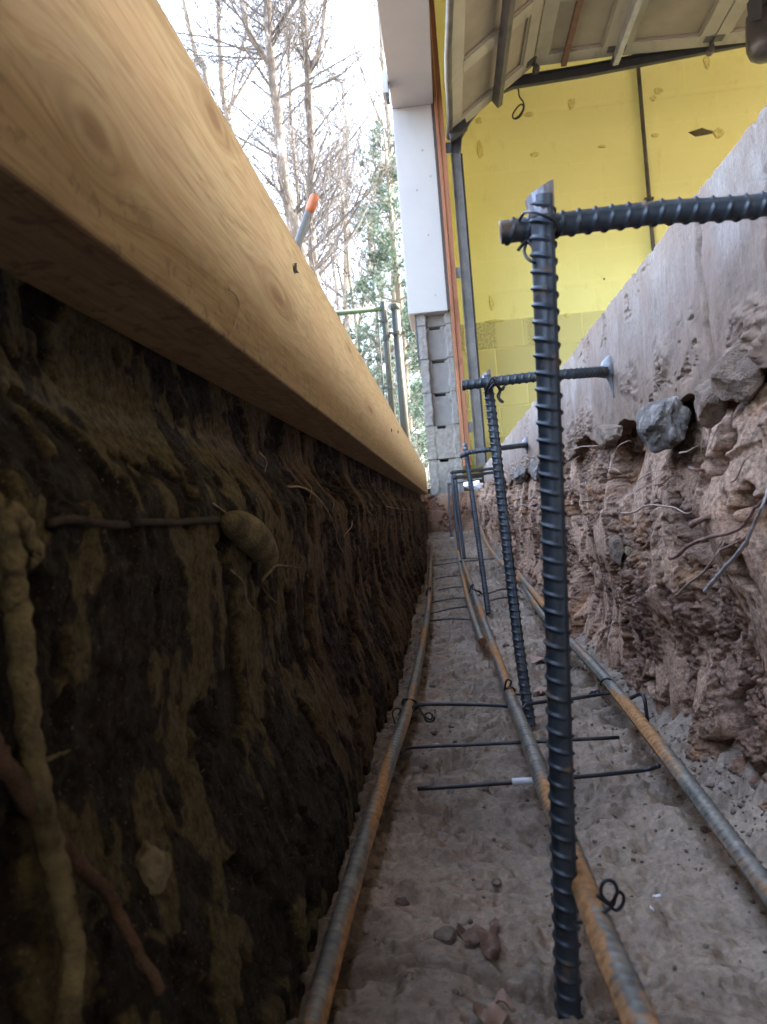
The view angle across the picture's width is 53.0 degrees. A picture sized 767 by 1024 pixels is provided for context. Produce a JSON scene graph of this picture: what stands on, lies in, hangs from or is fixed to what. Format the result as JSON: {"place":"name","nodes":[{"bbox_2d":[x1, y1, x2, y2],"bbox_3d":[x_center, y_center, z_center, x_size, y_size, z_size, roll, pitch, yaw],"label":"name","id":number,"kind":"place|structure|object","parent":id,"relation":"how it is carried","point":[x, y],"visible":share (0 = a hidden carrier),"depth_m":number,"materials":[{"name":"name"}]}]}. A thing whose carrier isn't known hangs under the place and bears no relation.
{"place":"outdoors","nodes":[
{"label":"outdoors","id":0,"kind":"place"},
{"bbox_2d":[0,269,428,1023],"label":"trench bank","id":1,"kind":"structure","parent":0,"point":[208,725],"depth_m":0.37,"materials":[{"name":"soil"}]},
{"bbox_2d":[4,498,44,567],"bbox_3d":[-0.110,0.007,0.232,0.008,0.022,0.022,-5,0,5],"label":"root","id":2,"kind":"object","parent":1,"relation":"attached to","point":[33,545],"visible":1,"depth_m":0.23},
{"bbox_2d":[0,492,86,1023],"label":"root","id":3,"kind":"object","parent":1,"relation":"attached to","point":[17,607],"visible":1,"depth_m":0.23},
{"bbox_2d":[45,749,70,762],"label":"root","id":4,"kind":"object","parent":1,"relation":"attached to","point":[52,757],"visible":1,"depth_m":0.25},
{"bbox_2d":[0,732,165,995],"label":"root","id":5,"kind":"object","parent":1,"relation":"attached to","point":[14,779],"visible":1,"depth_m":0.25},
{"bbox_2d":[44,514,220,528],"bbox_3d":[-0.104,0.004,0.359,0.008,0.006,0.204,-5,0,5],"label":"root","id":6,"kind":"object","parent":1,"relation":"attached to","point":[81,520],"visible":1,"depth_m":0.32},
{"bbox_2d":[134,840,171,895],"bbox_3d":[-0.093,0.140,0.300,0.018,0.022,0.018,-5,0,5],"label":"rock","id":7,"kind":"object","parent":1,"relation":"in","point":[153,865],"visible":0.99,"depth_m":0.29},
{"bbox_2d":[0,0,427,494],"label":"form board","id":8,"kind":"object","parent":1,"relation":"on","point":[137,205],"visible":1,"depth_m":0.35,"materials":[{"name":"wood"}]},
{"bbox_2d":[228,288,239,340],"bbox_3d":[-0.084,-0.109,0.432,0.002,0.032,0.027,-5,0,5],"label":"root hair","id":9,"kind":"object","parent":8,"relation":"attached to","point":[237,313],"visible":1,"depth_m":0.44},
{"bbox_2d":[231,569,258,612],"bbox_3d":[-0.088,0.052,0.496,0.003,0.035,0.064,-5,0,5],"label":"root","id":10,"kind":"object","parent":1,"relation":"attached to","point":[232,571],"visible":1,"depth_m":0.49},
{"bbox_2d":[220,510,278,565],"bbox_3d":[-0.084,0.018,0.488,0.022,0.039,0.095,-5,0,5],"label":"root stub","id":11,"kind":"object","parent":1,"relation":"attached to","point":[250,535],"visible":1,"depth_m":0.47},
{"bbox_2d":[261,565,276,602],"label":"root","id":12,"kind":"object","parent":11,"relation":"hanging from","point":[272,568],"visible":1,"depth_m":0.56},
{"bbox_2d":[275,564,299,568],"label":"root","id":13,"kind":"object","parent":1,"relation":"attached to","point":[279,565],"visible":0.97,"depth_m":0.61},
{"bbox_2d":[287,485,343,552],"bbox_3d":[-0.067,0.017,0.827,0.010,0.086,0.298,-5,0,7],"label":"root","id":14,"kind":"object","parent":1,"relation":"attached to","point":[295,486],"visible":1,"depth_m":0.81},
{"bbox_2d":[158,0,478,485],"label":"sky","id":15,"kind":"structure","parent":0,"point":[367,6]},
{"bbox_2d":[423,487,474,494],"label":"ground","id":16,"kind":"structure","parent":0,"point":[465,489],"depth_m":5.43,"materials":[{"name":"brown soil"}]},
{"bbox_2d":[190,19,266,147],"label":"distant tree","id":17,"kind":"object","parent":16,"relation":"on","point":[229,91],"visible":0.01,"depth_m":31.90,"materials":[{"name":"beige plant"}]},
{"bbox_2d":[160,0,334,201],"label":"bare tree","id":18,"kind":"object","parent":16,"relation":"on","point":[205,76],"visible":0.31,"depth_m":14.31,"materials":[{"name":"beige plant"}]},
{"bbox_2d":[158,0,378,196],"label":"bare tree","id":19,"kind":"object","parent":16,"relation":"on","point":[221,78],"visible":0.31,"depth_m":15.22,"materials":[{"name":"beige plant"}]},
{"bbox_2d":[183,1,363,321],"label":"bare tree","id":20,"kind":"object","parent":16,"relation":"on","point":[250,96],"visible":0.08,"depth_m":18.27,"materials":[{"name":"beige plant"}]},
{"bbox_2d":[162,0,396,326],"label":"bare tree","id":21,"kind":"object","parent":16,"relation":"on","point":[269,58],"visible":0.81,"depth_m":12.11,"materials":[{"name":"brown plant"}]},
{"bbox_2d":[186,0,409,379],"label":"bare tree","id":22,"kind":"object","parent":16,"relation":"on","point":[388,121],"visible":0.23,"depth_m":17.98,"materials":[{"name":"beige plant"}]},
{"bbox_2d":[205,0,397,286],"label":"bare tree","id":23,"kind":"object","parent":16,"relation":"on","point":[313,260],"visible":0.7,"depth_m":13.08,"materials":[{"name":"brown plant"}]},
{"bbox_2d":[215,0,391,324],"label":"bare tree","id":24,"kind":"object","parent":16,"relation":"on","point":[289,86],"visible":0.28,"depth_m":16.18,"materials":[{"name":"beige plant"}]},
{"bbox_2d":[295,193,318,248],"bbox_3d":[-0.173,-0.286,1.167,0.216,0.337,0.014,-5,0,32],"label":"marking rod","id":25,"kind":"object","parent":16,"relation":"on","point":[312,202],"visible":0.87,"depth_m":1.12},
{"bbox_2d":[219,0,404,377],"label":"bare tree","id":26,"kind":"object","parent":16,"relation":"on","point":[348,263],"visible":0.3,"depth_m":16.74,"materials":[{"name":"beige plant"}]},
{"bbox_2d":[232,41,391,323],"bbox_3d":[-3.398,-9.512,32.049,8.568,19.692,7.541,-4,0,-19],"label":"distant tree","id":27,"kind":"object","parent":16,"relation":"on","point":[302,150],"visible":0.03,"depth_m":31.67,"materials":[{"name":"beige plant"}]},
{"bbox_2d":[232,33,397,362],"bbox_3d":[-2.649,-8.140,27.234,9.228,16.737,8.436,-5,0,20],"label":"distant tree","id":28,"kind":"object","parent":16,"relation":"on","point":[333,303],"visible":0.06,"depth_m":27.11,"materials":[{"name":"beige plant"}]},
{"bbox_2d":[270,179,370,347],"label":"distant tree","id":29,"kind":"object","parent":16,"relation":"on","point":[321,246],"visible":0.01,"depth_m":42.49,"materials":[{"name":"beige plant"}]},
{"bbox_2d":[248,60,397,378],"bbox_3d":[-1.913,-10.977,36.681,9.228,22.377,8.436,-4,0,-29],"label":"distant tree","id":30,"kind":"object","parent":16,"relation":"on","point":[329,245],"visible":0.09,"depth_m":36.34,"materials":[{"name":"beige plant"}]},
{"bbox_2d":[247,0,400,375],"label":"distant tree","id":31,"kind":"object","parent":16,"relation":"on","point":[345,284],"visible":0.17,"depth_m":29.91,"materials":[{"name":"beige plant"}]},
{"bbox_2d":[234,7,417,375],"bbox_3d":[-0.582,-6.255,19.816,7.719,12.575,7.009,-5,0,5],"label":"bare tree","id":32,"kind":"object","parent":16,"relation":"on","point":[360,316],"visible":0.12,"depth_m":19.76,"materials":[{"name":"beige plant"}]},
{"bbox_2d":[328,141,411,373],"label":"distant tree","id":33,"kind":"object","parent":16,"relation":"on","point":[362,255],"visible":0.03,"depth_m":43.75,"materials":[{"name":"green plant"}]},
{"bbox_2d":[323,118,417,429],"bbox_3d":[0.602,-8.523,33.220,7.205,17.059,7.952,-5,0,13],"label":"distant tree","id":34,"kind":"object","parent":16,"relation":"on","point":[376,268],"visible":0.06,"depth_m":33.19,"materials":[{"name":"green plant"}]},
{"bbox_2d":[327,94,415,383],"bbox_3d":[0.176,-10.166,37.953,7.952,20.456,7.205,-4,0,-28],"label":"distant tree","id":35,"kind":"object","parent":16,"relation":"on","point":[368,232],"visible":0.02,"depth_m":37.61,"materials":[{"name":"green plant"}]},
{"bbox_2d":[337,109,428,470],"bbox_3d":[0.146,-4.224,15.902,3.164,8.366,3.791,-5,0,5],"label":"pine tree","id":36,"kind":"object","parent":16,"relation":"on","point":[394,265],"visible":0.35,"depth_m":15.79,"materials":[{"name":"green plant"}]},
{"bbox_2d":[337,288,429,488],"bbox_3d":[-1.492,-1.886,17.231,6.822,3.952,15.657,-5,0,5],"label":"brush","id":37,"kind":"object","parent":16,"relation":"on","point":[427,468],"visible":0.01,"depth_m":12.20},
{"bbox_2d":[357,183,419,382],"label":"distant tree","id":38,"kind":"object","parent":16,"relation":"on","point":[390,282],"visible":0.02,"depth_m":45.35,"materials":[{"name":"green plant"}]},
{"bbox_2d":[382,303,409,440],"bbox_3d":[0.126,-0.883,6.203,0.187,1.605,0.095,-5,0,5],"label":"fence post","id":39,"kind":"object","parent":16,"relation":"on","point":[397,333],"visible":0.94,"depth_m":6.18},
{"bbox_2d":[336,301,394,414],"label":"fence gate","id":40,"kind":"structure","parent":39,"relation":"attached to","point":[382,308],"depth_m":6.21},
{"bbox_2d":[372,288,464,488],"bbox_3d":[1.036,-2.910,19.118,3.472,5.640,4.278,-5,0,5],"label":"pine tree","id":41,"kind":"object","parent":16,"relation":"on","point":[416,371],"visible":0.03,"depth_m":18.63,"materials":[{"name":"green plant"}]},
{"bbox_2d":[376,0,766,497],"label":"garage","id":42,"kind":"structure","parent":16,"relation":"on","point":[579,142],"depth_m":5.27,"materials":[{"name":"paint"}]},
{"bbox_2d":[381,71,389,104],"bbox_3d":[0.011,-2.327,4.221,0.035,0.148,0.080,-5,0,5],"label":"wall box","id":43,"kind":"object","parent":42,"relation":"attached to","point":[385,87],"visible":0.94,"depth_m":4.18,"materials":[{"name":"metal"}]},
{"bbox_2d":[446,43,745,465],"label":"door track","id":44,"kind":"structure","parent":42,"relation":"attached to","point":[464,274],"depth_m":4.42,"materials":[{"name":"metal"}]},
{"bbox_2d":[512,89,524,119],"bbox_3d":[0.776,-2.376,4.446,0.077,0.205,0.052,-5,0,5],"label":"hanging wire","id":45,"kind":"object","parent":44,"relation":"hanging from","point":[520,114],"visible":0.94,"depth_m":4.44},
{"bbox_2d":[444,0,748,142],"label":"garage door","id":46,"kind":"structure","parent":44,"relation":"attached to","point":[494,50],"depth_m":4.00,"materials":[{"name":"paint"}]},
{"bbox_2d":[632,54,654,251],"bbox_3d":[1.815,-2.021,5.231,0.060,3.304,0.032,-5,0,5],"label":"conduit","id":47,"kind":"object","parent":42,"relation":"attached to","point":[648,198],"visible":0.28,"depth_m":5.22,"materials":[{"name":"metal"}]},
{"bbox_2d":[745,0,766,63],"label":"door opener","id":48,"kind":"object","parent":42,"relation":"attached to","point":[756,34],"depth_m":3.50,"materials":[{"name":"metal"}]},
{"bbox_2d":[479,105,766,488],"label":"concrete slab","id":49,"kind":"structure","parent":16,"relation":"on","point":[685,309],"depth_m":0.69,"materials":[{"name":"concrete"}]},
{"bbox_2d":[447,478,482,484],"bbox_3d":[0.423,-0.160,4.003,0.189,0.022,0.014,-5,0,20],"label":"rebar dowel","id":50,"kind":"object","parent":49,"relation":"attached to","point":[464,481],"visible":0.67,"depth_m":4.00,"materials":[{"name":"grey metal"}]},
{"bbox_2d":[450,467,492,473],"bbox_3d":[0.383,-0.173,3.181,0.014,0.044,0.640,-5,0,24],"label":"rebar dowel","id":51,"kind":"object","parent":49,"relation":"attached to","point":[472,470],"visible":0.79,"depth_m":3.13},
{"bbox_2d":[452,471,493,479],"bbox_3d":[0.393,-0.157,3.240,0.014,0.058,0.848,-5,0,19],"label":"rebar dowel","id":52,"kind":"object","parent":49,"relation":"attached to","point":[473,475],"visible":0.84,"depth_m":3.18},
{"bbox_2d":[459,437,527,458],"bbox_3d":[0.305,-0.166,1.947,0.264,0.055,0.073,-4,0,-39],"label":"rebar dowel","id":53,"kind":"object","parent":49,"relation":"attached to","point":[523,444],"visible":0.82,"depth_m":1.90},
{"bbox_2d":[461,355,613,397],"bbox_3d":[0.204,-0.165,0.932,0.222,0.055,0.059,-4,0,-17],"label":"rebar dowel","id":54,"kind":"object","parent":49,"relation":"attached to","point":[604,370],"visible":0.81,"depth_m":0.92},
{"bbox_2d":[484,377,504,402],"bbox_3d":[0.133,-0.144,0.913,0.026,0.030,0.017,-5,0,-2],"label":"wire tie","id":55,"kind":"object","parent":54,"relation":"attached to","point":[500,390],"visible":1,"depth_m":0.91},
{"bbox_2d":[499,190,766,245],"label":"rebar dowel","id":56,"kind":"object","parent":49,"relation":"attached to","point":[687,211],"visible":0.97,"depth_m":0.39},
{"bbox_2d":[710,339,766,402],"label":"rock","id":57,"kind":"object","parent":49,"relation":"attached to","point":[736,376],"visible":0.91,"depth_m":0.55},
{"bbox_2d":[420,490,479,532],"bbox_3d":[0.419,0.038,4.486,0.460,0.305,0.025,-5,0,5],"label":"trench end","id":58,"kind":"object","parent":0,"point":[436,507],"visible":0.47,"depth_m":4.49,"materials":[{"name":"soil"}]},
{"bbox_2d":[285,529,766,1023],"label":"trench floor","id":59,"kind":"structure","parent":0,"point":[437,887],"depth_m":0.54,"materials":[{"name":"soil"}]},
{"bbox_2d":[299,569,431,1023],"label":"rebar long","id":60,"kind":"object","parent":59,"relation":"on","point":[318,1003],"visible":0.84,"depth_m":0.47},
{"bbox_2d":[401,698,417,719],"bbox_3d":[0.030,0.223,0.867,0.020,0.029,0.014,-5,0,5],"label":"wire tie","id":61,"kind":"object","parent":60,"relation":"attached to","point":[416,708],"visible":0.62,"depth_m":0.86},
{"bbox_2d":[428,545,432,569],"bbox_3d":[0.437,0.155,6.854,0.015,0.100,8.406,-5,0,4],"label":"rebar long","id":62,"kind":"object","parent":60,"relation":"on","point":[430,559],"visible":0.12,"depth_m":2.94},
{"bbox_2d":[392,707,400,723],"bbox_3d":[0.015,0.232,0.874,0.011,0.019,0.002,-5,0,5],"label":"wire tie","id":63,"kind":"object","parent":59,"relation":"on","point":[398,713],"visible":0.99,"depth_m":0.87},
{"bbox_2d":[418,707,434,722],"bbox_3d":[0.049,0.230,0.871,0.019,0.018,0.002,-5,0,5],"label":"wire tie","id":64,"kind":"object","parent":59,"relation":"on","point":[425,716],"visible":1,"depth_m":0.87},
{"bbox_2d":[433,925,456,944],"bbox_3d":[0.035,0.241,0.436,0.014,0.008,0.017,-5,0,5],"label":"clod","id":65,"kind":"object","parent":59,"relation":"on","point":[446,934],"visible":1,"depth_m":0.43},
{"bbox_2d":[431,597,464,602],"bbox_3d":[0.164,0.218,1.915,0.107,0.007,0.004,-4,0,-24],"label":"cross wire","id":66,"kind":"object","parent":59,"relation":"on","point":[448,599],"visible":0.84,"depth_m":1.91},
{"bbox_2d":[430,606,466,613],"bbox_3d":[0.153,0.218,1.725,0.124,0.007,0.004,-4,0,-36],"label":"cross wire","id":67,"kind":"object","parent":59,"relation":"on","point":[448,609],"visible":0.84,"depth_m":1.72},
{"bbox_2d":[447,481,452,536],"bbox_3d":[0.350,-0.008,4.060,0.018,0.320,0.162,-5,0,7],"label":"rebar upright","id":68,"kind":"object","parent":59,"relation":"on","point":[449,514],"visible":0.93,"depth_m":4.08,"materials":[{"name":"grey metal"}]},
{"bbox_2d":[430,618,470,621],"bbox_3d":[0.139,0.218,1.562,0.092,0.007,0.004,-5,0,22],"label":"cross wire","id":69,"kind":"object","parent":59,"relation":"on","point":[450,619],"visible":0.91,"depth_m":1.56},
{"bbox_2d":[453,474,465,558],"bbox_3d":[0.292,0.007,2.961,0.015,0.344,0.161,-5,0,2],"label":"rebar upright","id":70,"kind":"object","parent":59,"relation":"on","point":[459,520],"visible":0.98,"depth_m":2.96,"materials":[{"name":"metal"}]},
{"bbox_2d":[433,558,494,565],"bbox_3d":[0.317,0.195,3.007,0.280,0.007,0.004,-4,0,-26],"label":"cross wire","id":71,"kind":"object","parent":59,"relation":"on","point":[465,561],"visible":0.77,"depth_m":2.99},
{"bbox_2d":[457,560,485,645],"bbox_3d":[0.215,0.193,2.019,0.017,0.040,1.595,-5,0,4],"label":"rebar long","id":72,"kind":"object","parent":59,"relation":"on","point":[478,630],"visible":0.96,"depth_m":1.52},
{"bbox_2d":[453,529,461,562],"bbox_3d":[0.383,0.129,4.092,0.019,0.098,2.838,-5,0,5],"label":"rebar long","id":73,"kind":"object","parent":72,"relation":"on","point":[458,553],"visible":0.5,"depth_m":2.98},
{"bbox_2d":[450,474,461,557],"bbox_3d":[0.284,0.009,3.023,0.015,0.346,0.182,-5,0,4],"label":"rebar upright","id":74,"kind":"object","parent":73,"relation":"on","point":[455,515],"visible":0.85,"depth_m":3.03,"materials":[{"name":"metal"}]},
{"bbox_2d":[456,922,487,944],"bbox_3d":[0.051,0.234,0.427,0.016,0.009,0.015,-4,0,-22],"label":"dead leaf","id":75,"kind":"object","parent":59,"relation":"on","point":[469,935],"visible":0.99,"depth_m":0.43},
{"bbox_2d":[462,442,490,613],"bbox_3d":[0.222,0.029,1.833,0.017,0.412,0.184,-5,0,-2],"label":"rebar upright","id":76,"kind":"object","parent":59,"relation":"on","point":[477,536],"visible":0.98,"depth_m":1.83,"materials":[{"name":"metal"}]},
{"bbox_2d":[475,922,500,960],"bbox_3d":[0.056,0.229,0.412,0.014,0.014,0.014,-5,0,35],"label":"dead leaf","id":77,"kind":"object","parent":59,"relation":"on","point":[490,945],"visible":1,"depth_m":0.41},
{"bbox_2d":[472,998,509,1023],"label":"dead leaf","id":78,"kind":"object","parent":59,"relation":"on","point":[493,1013],"visible":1,"depth_m":0.35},
{"bbox_2d":[489,915,500,926],"bbox_3d":[0.065,0.238,0.446,0.007,0.005,0.009,-5,0,5],"label":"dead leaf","id":79,"kind":"object","parent":59,"relation":"on","point":[494,919],"visible":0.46,"depth_m":0.45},
{"bbox_2d":[491,878,501,885],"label":"clod","id":80,"kind":"object","parent":59,"relation":"on","point":[496,881],"visible":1,"depth_m":0.50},
{"bbox_2d":[485,988,514,1011],"bbox_3d":[0.056,0.236,0.369,0.011,0.010,0.011,-4,0,-29],"label":"dead leaf","id":81,"kind":"object","parent":59,"relation":"on","point":[502,996],"visible":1,"depth_m":0.37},
{"bbox_2d":[480,369,536,726],"bbox_3d":[0.143,0.031,0.889,0.017,0.412,0.109,-5,0,-2],"label":"rebar upright","id":82,"kind":"object","parent":59,"relation":"on","point":[511,581],"visible":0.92,"depth_m":0.88,"materials":[{"name":"metal"}]},
{"bbox_2d":[399,736,619,754],"bbox_3d":[0.119,0.223,0.737,0.211,0.004,0.020,-5,0,5],"label":"cross wire","id":83,"kind":"object","parent":59,"relation":"on","point":[403,750],"visible":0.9,"depth_m":0.74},
{"bbox_2d":[398,691,648,720],"bbox_3d":[0.144,0.211,0.822,0.262,0.030,0.044,-5,0,10],"label":"cross wire","id":84,"kind":"object","parent":59,"relation":"on","point":[634,696],"visible":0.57,"depth_m":0.82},
{"bbox_2d":[462,559,660,1023],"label":"rebar","id":85,"kind":"object","parent":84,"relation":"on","point":[629,997],"visible":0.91,"depth_m":0.33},
{"bbox_2d":[469,584,482,595],"bbox_3d":[0.215,0.183,1.797,0.033,0.032,0.014,-5,0,5],"label":"wire tie","id":86,"kind":"object","parent":85,"relation":"attached to","point":[479,591],"visible":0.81,"depth_m":1.79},
{"bbox_2d":[504,679,520,695],"bbox_3d":[0.138,0.187,0.823,0.019,0.022,0.014,-5,0,5],"label":"wire tie","id":87,"kind":"object","parent":85,"relation":"attached to","point":[509,686],"visible":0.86,"depth_m":0.82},
{"bbox_2d":[573,878,625,924],"bbox_3d":[0.090,0.171,0.334,0.012,0.032,0.030,-4,0,-36],"label":"wire tie","id":88,"kind":"object","parent":85,"relation":"attached to","point":[610,904],"visible":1,"depth_m":0.32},
{"bbox_2d":[297,544,766,1023],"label":"soil crumbs","id":89,"kind":"object","parent":59,"relation":"on","point":[401,901],"visible":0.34,"depth_m":0.61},
{"bbox_2d":[530,655,543,664],"bbox_3d":[0.239,0.221,1.159,0.038,0.010,0.038,-5,0,5],"label":"dead leaf","id":90,"kind":"object","parent":59,"relation":"on","point":[534,658],"visible":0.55,"depth_m":1.16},
{"bbox_2d":[417,764,660,790],"bbox_3d":[0.128,0.219,0.634,0.200,0.010,0.014,-5,0,-1],"label":"cross wire","id":91,"kind":"object","parent":59,"relation":"on","point":[520,781],"visible":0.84,"depth_m":0.64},
{"bbox_2d":[532,686,546,694],"bbox_3d":[0.197,0.221,0.956,0.027,0.006,0.028,-4,0,-30],"label":"dead leaf","id":92,"kind":"object","parent":59,"relation":"on","point":[540,690],"visible":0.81,"depth_m":0.95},
{"bbox_2d":[525,179,583,1019],"bbox_3d":[0.083,0.049,0.375,0.036,0.424,0.015,-4,0,-21],"label":"rebar upright","id":93,"kind":"object","parent":59,"relation":"on","point":[560,779],"visible":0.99,"depth_m":0.37,"materials":[{"name":"metal"}]},
{"bbox_2d":[517,210,559,263],"bbox_3d":[0.078,-0.136,0.380,0.022,0.028,0.032,-5,0,5],"label":"wire tie","id":94,"kind":"object","parent":93,"relation":"attached to","point":[525,243],"visible":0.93,"depth_m":0.38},
{"bbox_2d":[520,583,766,906],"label":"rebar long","id":95,"kind":"object","parent":59,"relation":"on","point":[748,863],"visible":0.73,"depth_m":0.55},
{"bbox_2d":[517,572,543,607],"bbox_3d":[0.310,0.166,1.589,0.013,0.026,0.709,-5,0,6],"label":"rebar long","id":96,"kind":"object","parent":95,"relation":"on","point":[533,591],"visible":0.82,"depth_m":1.59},
{"bbox_2d":[479,525,521,583],"bbox_3d":[0.415,0.124,3.027,0.050,0.105,2.353,-5,0,5],"label":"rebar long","id":97,"kind":"object","parent":96,"relation":"on","point":[496,556],"visible":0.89,"depth_m":2.46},
{"bbox_2d":[477,374,766,810],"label":"trench wall","id":98,"kind":"structure","parent":0,"point":[696,652],"depth_m":0.74,"materials":[{"name":"soil"}]},
{"bbox_2d":[464,481,483,490],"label":"rock","id":99,"kind":"object","parent":98,"relation":"on","point":[476,485],"visible":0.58,"depth_m":4.25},
{"bbox_2d":[513,466,528,483],"bbox_3d":[0.394,-0.106,2.200,0.038,0.049,0.244,-5,0,5],"label":"rock","id":100,"kind":"object","parent":98,"relation":"in","point":[520,475],"visible":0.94,"depth_m":2.15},
{"bbox_2d":[530,458,539,482],"bbox_3d":[0.366,-0.103,1.864,0.024,0.070,0.124,-5,0,5],"label":"rock","id":101,"kind":"object","parent":98,"relation":"in","point":[534,469],"visible":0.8,"depth_m":1.83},
{"bbox_2d":[596,424,622,446],"bbox_3d":[0.293,-0.100,0.990,0.029,0.033,0.111,-5,0,5],"label":"rock","id":102,"kind":"object","parent":98,"relation":"in","point":[609,435],"visible":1,"depth_m":0.96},
{"bbox_2d":[608,534,624,565],"bbox_3d":[0.290,0.047,0.953,0.018,0.039,0.066,-5,0,5],"label":"rock","id":103,"kind":"object","parent":98,"relation":"in","point":[616,548],"visible":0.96,"depth_m":0.94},
{"bbox_2d":[624,547,630,556],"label":"rock","id":104,"kind":"object","parent":98,"relation":"in","point":[627,550],"visible":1,"depth_m":0.87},
{"bbox_2d":[628,466,672,488],"bbox_3d":[0.272,-0.035,0.771,0.026,0.018,0.136,-5,0,5],"label":"root","id":105,"kind":"object","parent":98,"relation":"attached to","point":[645,475],"visible":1,"depth_m":0.77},
{"bbox_2d":[620,504,691,513],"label":"root","id":106,"kind":"object","parent":98,"relation":"attached to","point":[653,505],"visible":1,"depth_m":0.74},
{"bbox_2d":[636,396,690,452],"bbox_3d":[0.267,-0.082,0.743,0.039,0.052,0.114,-5,0,5],"label":"rock","id":107,"kind":"object","parent":98,"relation":"in","point":[661,425],"visible":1,"depth_m":0.70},
{"bbox_2d":[688,466,704,471],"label":"root","id":108,"kind":"object","parent":98,"relation":"attached to","point":[695,469],"visible":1,"depth_m":0.58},
{"bbox_2d":[674,541,724,597],"bbox_3d":[0.244,0.047,0.594,0.011,0.052,0.113,-5,0,5],"label":"root","id":109,"kind":"object","parent":98,"relation":"attached to","point":[692,580],"visible":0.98,"depth_m":0.58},
{"bbox_2d":[688,514,710,527],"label":"root","id":110,"kind":"object","parent":98,"relation":"attached to","point":[696,521],"visible":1,"depth_m":0.58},
{"bbox_2d":[694,378,728,428],"bbox_3d":[0.249,-0.084,0.583,0.024,0.040,0.039,-5,0,5],"label":"rock","id":111,"kind":"object","parent":98,"relation":"in","point":[710,407],"visible":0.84,"depth_m":0.58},
{"bbox_2d":[668,496,764,559],"bbox_3d":[0.247,0.008,0.547,0.036,0.064,0.211,-5,0,5],"label":"root","id":112,"kind":"object","parent":98,"relation":"attached to","point":[699,540],"visible":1,"depth_m":0.53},
{"bbox_2d":[719,530,748,550],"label":"root","id":113,"kind":"object","parent":98,"relation":"attached to","point":[730,545],"visible":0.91,"depth_m":0.50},
{"bbox_2d":[703,489,766,593],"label":"root","id":114,"kind":"object","parent":98,"relation":"attached to","point":[712,582],"visible":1,"depth_m":0.48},
{"bbox_2d":[730,452,758,482],"bbox_3d":[0.237,-0.030,0.507,0.018,0.020,0.054,-5,0,31],"label":"root","id":115,"kind":"object","parent":98,"relation":"attached to","point":[735,479],"visible":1,"depth_m":0.50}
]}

